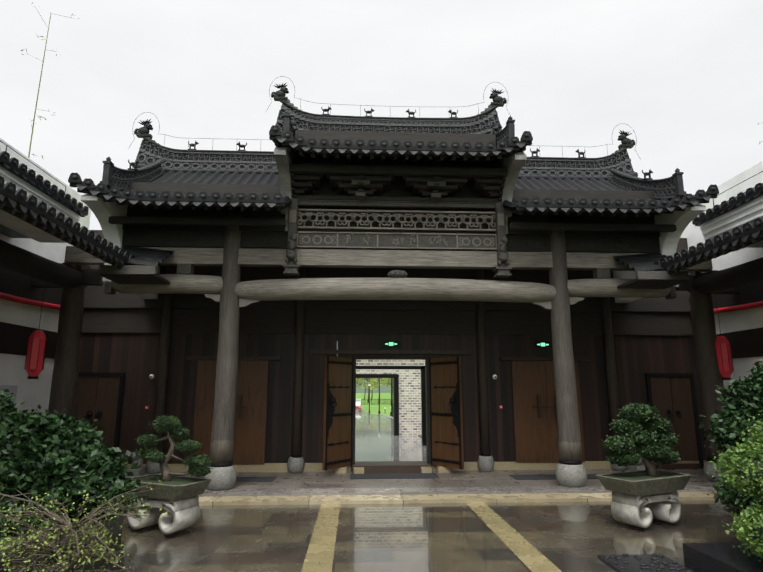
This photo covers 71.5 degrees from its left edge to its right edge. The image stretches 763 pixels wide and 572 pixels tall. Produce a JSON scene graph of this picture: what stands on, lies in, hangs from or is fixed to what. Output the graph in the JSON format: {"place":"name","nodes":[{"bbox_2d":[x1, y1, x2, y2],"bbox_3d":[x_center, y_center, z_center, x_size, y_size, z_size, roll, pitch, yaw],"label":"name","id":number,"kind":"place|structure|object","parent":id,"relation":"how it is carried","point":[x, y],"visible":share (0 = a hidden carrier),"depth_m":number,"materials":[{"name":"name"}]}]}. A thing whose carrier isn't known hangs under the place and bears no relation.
{"place":"outdoors","nodes":[
{"label":"outdoors","id":0,"kind":"place"},
{"bbox_2d":[282,111,302,140],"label":"hip ridge","id":1,"kind":"structure","parent":0,"point":[287,125],"depth_m":8.44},
{"bbox_2d":[356,378,390,392],"bbox_3d":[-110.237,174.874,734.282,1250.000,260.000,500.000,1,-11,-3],"label":"distant hill terrain","id":2,"kind":"structure","parent":0,"point":[384,389],"depth_m":506.23,"materials":[{"name":"green plant"}]},
{"bbox_2d":[356,393,391,416],"bbox_3d":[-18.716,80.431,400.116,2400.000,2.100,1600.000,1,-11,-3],"label":"terrain","id":3,"kind":"structure","parent":0,"point":[374,407],"depth_m":146.20,"materials":[{"name":"green plant"}]},
{"bbox_2d":[356,378,390,403],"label":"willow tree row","id":4,"kind":"object","parent":3,"relation":"on","point":[372,382],"visible":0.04,"depth_m":139.09,"materials":[{"name":"green plant"}]},
{"bbox_2d":[359,378,388,399],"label":"trunks","id":5,"kind":"object","parent":3,"relation":"on","point":[365,388],"depth_m":180.30,"materials":[{"name":"brown plant"}]},
{"bbox_2d":[355,407,426,461],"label":"courtyard floor","id":6,"kind":"structure","parent":3,"relation":"on","point":[376,439],"depth_m":15.64,"materials":[{"name":"grey stone"}]},
{"bbox_2d":[356,399,360,410],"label":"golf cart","id":7,"kind":"object","parent":6,"relation":"on","point":[358,403],"visible":0.65,"depth_m":85.74,"materials":[{"name":"white"}]},
{"bbox_2d":[368,378,392,416],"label":"path lamps","id":8,"kind":"object","parent":6,"relation":"on","point":[391,412],"visible":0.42,"depth_m":38.02,"materials":[{"name":"black metal"}]},
{"bbox_2d":[356,360,425,445],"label":"brick gate wall","id":9,"kind":"structure","parent":6,"relation":"on","point":[409,402],"depth_m":18.09,"materials":[{"name":"white brick"}]},
{"bbox_2d":[21,3,762,157],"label":"bamboo stalks","id":10,"kind":"object","parent":3,"relation":"on","point":[33,120],"visible":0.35,"depth_m":10.37,"materials":[{"name":"green plant"}]},
{"bbox_2d":[94,500,753,571],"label":"courtyard paving","id":11,"kind":"structure","parent":3,"relation":"on","point":[464,537],"depth_m":5.61,"materials":[{"name":"grey stone"}]},
{"bbox_2d":[0,513,123,571],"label":"ground","id":12,"kind":"structure","parent":11,"relation":"on","point":[115,531],"depth_m":4.60,"materials":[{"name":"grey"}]},
{"bbox_2d":[0,389,147,537],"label":"shrub","id":13,"kind":"object","parent":12,"relation":"on","point":[64,453],"visible":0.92,"depth_m":4.49,"materials":[{"name":"green plant"}]},
{"bbox_2d":[0,477,166,571],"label":"yellow flower shrub","id":14,"kind":"object","parent":12,"relation":"on","point":[67,528],"visible":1,"depth_m":3.40,"materials":[{"name":"green plant"}]},
{"bbox_2d":[0,138,133,429],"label":"side wing","id":15,"kind":"structure","parent":11,"relation":"on","point":[45,218],"depth_m":8.14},
{"bbox_2d":[0,282,59,378],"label":"red lantern","id":16,"kind":"object","parent":15,"relation":"attached to","point":[35,353],"visible":0.96,"depth_m":7.96,"materials":[{"name":"red fabric"}]},
{"bbox_2d":[99,246,173,283],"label":"corner pent roof","id":17,"kind":"structure","parent":15,"relation":"attached to","point":[141,273],"depth_m":7.93,"materials":[{"name":"tile"}]},
{"bbox_2d":[0,385,741,407],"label":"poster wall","id":18,"kind":"structure","parent":15,"relation":"attached to","point":[12,388],"depth_m":8.31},
{"bbox_2d":[126,474,210,534],"bbox_3d":[-2.432,2.435,5.926,0.948,0.512,0.525,-5,-12,25],"label":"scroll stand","id":19,"kind":"object","parent":11,"relation":"on","point":[176,499],"visible":0.92,"depth_m":5.78,"materials":[{"name":"stone"}]},
{"bbox_2d":[132,414,214,481],"bbox_3d":[-2.365,1.848,6.037,0.988,0.764,0.365,-1,-11,7],"label":"bonsai tree","id":20,"kind":"object","parent":19,"relation":"on","point":[198,463],"visible":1,"depth_m":5.99,"materials":[{"name":"green plant"}]},
{"bbox_2d":[301,502,561,571],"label":"paving strips","id":21,"kind":"object","parent":11,"relation":"on","point":[320,554],"visible":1,"depth_m":5.49,"materials":[{"name":"beige stone"}]},
{"bbox_2d":[125,469,742,505],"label":"porch platform","id":22,"kind":"structure","parent":11,"relation":"on","point":[331,487],"depth_m":8.00,"materials":[{"name":"stone"}]},
{"bbox_2d":[126,449,645,476],"bbox_3d":[0.203,3.114,9.394,9.120,0.420,0.310,1,-11,-3],"label":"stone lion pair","id":23,"kind":"object","parent":22,"relation":"on","point":[138,470],"visible":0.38,"depth_m":9.16},
{"bbox_2d":[73,230,706,473],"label":"wall","id":24,"kind":"structure","parent":22,"relation":"on","point":[654,352],"depth_m":10.08,"materials":[{"name":"brown wood"}]},
{"bbox_2d":[322,356,463,469],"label":"double doors","id":25,"kind":"structure","parent":24,"relation":"attached to","point":[446,422],"depth_m":9.59,"materials":[{"name":"brown wood"}]},
{"bbox_2d":[48,210,736,490],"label":"columns","id":26,"kind":"structure","parent":22,"relation":"on","point":[570,471],"depth_m":8.62,"materials":[{"name":"grey wood"}]},
{"bbox_2d":[64,246,712,309],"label":"beams","id":27,"kind":"structure","parent":26,"relation":"on","point":[397,285],"depth_m":8.63,"materials":[{"name":"grey wood"}]},
{"bbox_2d":[80,130,705,302],"bbox_3d":[0.245,-1.296,9.341,9.426,2.742,2.680,1,-11,-3],"label":"timberwork","id":28,"kind":"object","parent":26,"relation":"on","point":[344,178],"visible":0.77,"depth_m":8.81,"materials":[{"name":"brown wood"}]},
{"bbox_2d":[100,157,164,188],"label":"hip ridge","id":29,"kind":"structure","parent":28,"relation":"on","point":[115,176],"depth_m":8.84,"materials":[{"name":"tile"}]},
{"bbox_2d":[68,168,291,210],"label":"side roof tiles","id":30,"kind":"object","parent":28,"relation":"on","point":[179,199],"visible":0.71,"depth_m":7.80,"materials":[{"name":"black tile"}]},
{"bbox_2d":[128,112,277,173],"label":"roof ridge","id":31,"kind":"structure","parent":30,"relation":"on","point":[239,161],"depth_m":10.76,"materials":[{"name":"tile"}]},
{"bbox_2d":[283,199,511,277],"bbox_3d":[0.266,-1.028,8.849,3.712,1.758,0.463,1,-11,-3],"label":"carved frieze","id":32,"kind":"object","parent":28,"relation":"attached to","point":[391,225],"visible":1,"depth_m":8.83,"materials":[{"name":"grey wood"}]},
{"bbox_2d":[269,125,532,162],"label":"roof tiles","id":33,"kind":"object","parent":28,"relation":"on","point":[419,150],"visible":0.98,"depth_m":8.10,"materials":[{"name":"black tile"}]},
{"bbox_2d":[502,176,718,215],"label":"side roof tiles","id":34,"kind":"object","parent":28,"relation":"on","point":[626,207],"visible":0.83,"depth_m":8.09,"materials":[{"name":"black tile"}]},
{"bbox_2d":[517,124,640,179],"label":"roof ridge","id":35,"kind":"structure","parent":34,"relation":"on","point":[562,168],"depth_m":11.12,"materials":[{"name":"tile"}]},
{"bbox_2d":[609,168,685,198],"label":"hip ridge","id":36,"kind":"structure","parent":28,"relation":"on","point":[672,186],"depth_m":9.25,"materials":[{"name":"tile"}]},
{"bbox_2d":[613,252,688,288],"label":"corner pent roof","id":37,"kind":"structure","parent":28,"relation":"attached to","point":[640,264],"depth_m":8.32,"materials":[{"name":"tile"}]},
{"bbox_2d":[596,470,690,527],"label":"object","id":38,"kind":"object","parent":11,"relation":"on","point":[641,498],"visible":1,"depth_m":6.06,"materials":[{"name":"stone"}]},
{"bbox_2d":[602,402,683,476],"bbox_3d":[3.089,1.823,6.306,1.091,0.876,0.475,2,-11,-12],"label":"bonsai tree","id":39,"kind":"object","parent":38,"relation":"on","point":[653,439],"visible":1,"depth_m":6.23,"materials":[{"name":"green plant"}]},
{"bbox_2d":[597,542,762,571],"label":"drain cover","id":40,"kind":"object","parent":11,"relation":"on","point":[715,557],"visible":1,"depth_m":4.53,"materials":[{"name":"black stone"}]},
{"bbox_2d":[699,353,762,521],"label":"shrub","id":41,"kind":"object","parent":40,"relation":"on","point":[737,411],"visible":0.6,"depth_m":5.43,"materials":[{"name":"green plant"}]},
{"bbox_2d":[707,413,762,560],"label":"boxwood shrub","id":42,"kind":"object","parent":40,"relation":"in","point":[749,471],"visible":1,"depth_m":4.14,"materials":[{"name":"green plant"}]},
{"bbox_2d":[654,161,762,464],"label":"side wing","id":43,"kind":"structure","parent":11,"relation":"on","point":[724,231],"depth_m":8.85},
{"bbox_2d":[690,292,762,379],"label":"red lantern","id":44,"kind":"object","parent":43,"relation":"attached to","point":[724,355],"visible":0.9,"depth_m":8.84,"materials":[{"name":"red fabric"}]},
{"bbox_2d":[0,0,762,229],"label":"sky","id":45,"kind":"structure","parent":0,"point":[686,76],"materials":[{"name":"white"}]},
{"bbox_2d":[268,76,510,135],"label":"ridge","id":46,"kind":"structure","parent":0,"point":[483,121],"depth_m":11.10,"materials":[{"name":"grey tile"}]},
{"bbox_2d":[478,116,514,146],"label":"hip ridge","id":47,"kind":"structure","parent":0,"point":[506,133],"depth_m":8.73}
]}

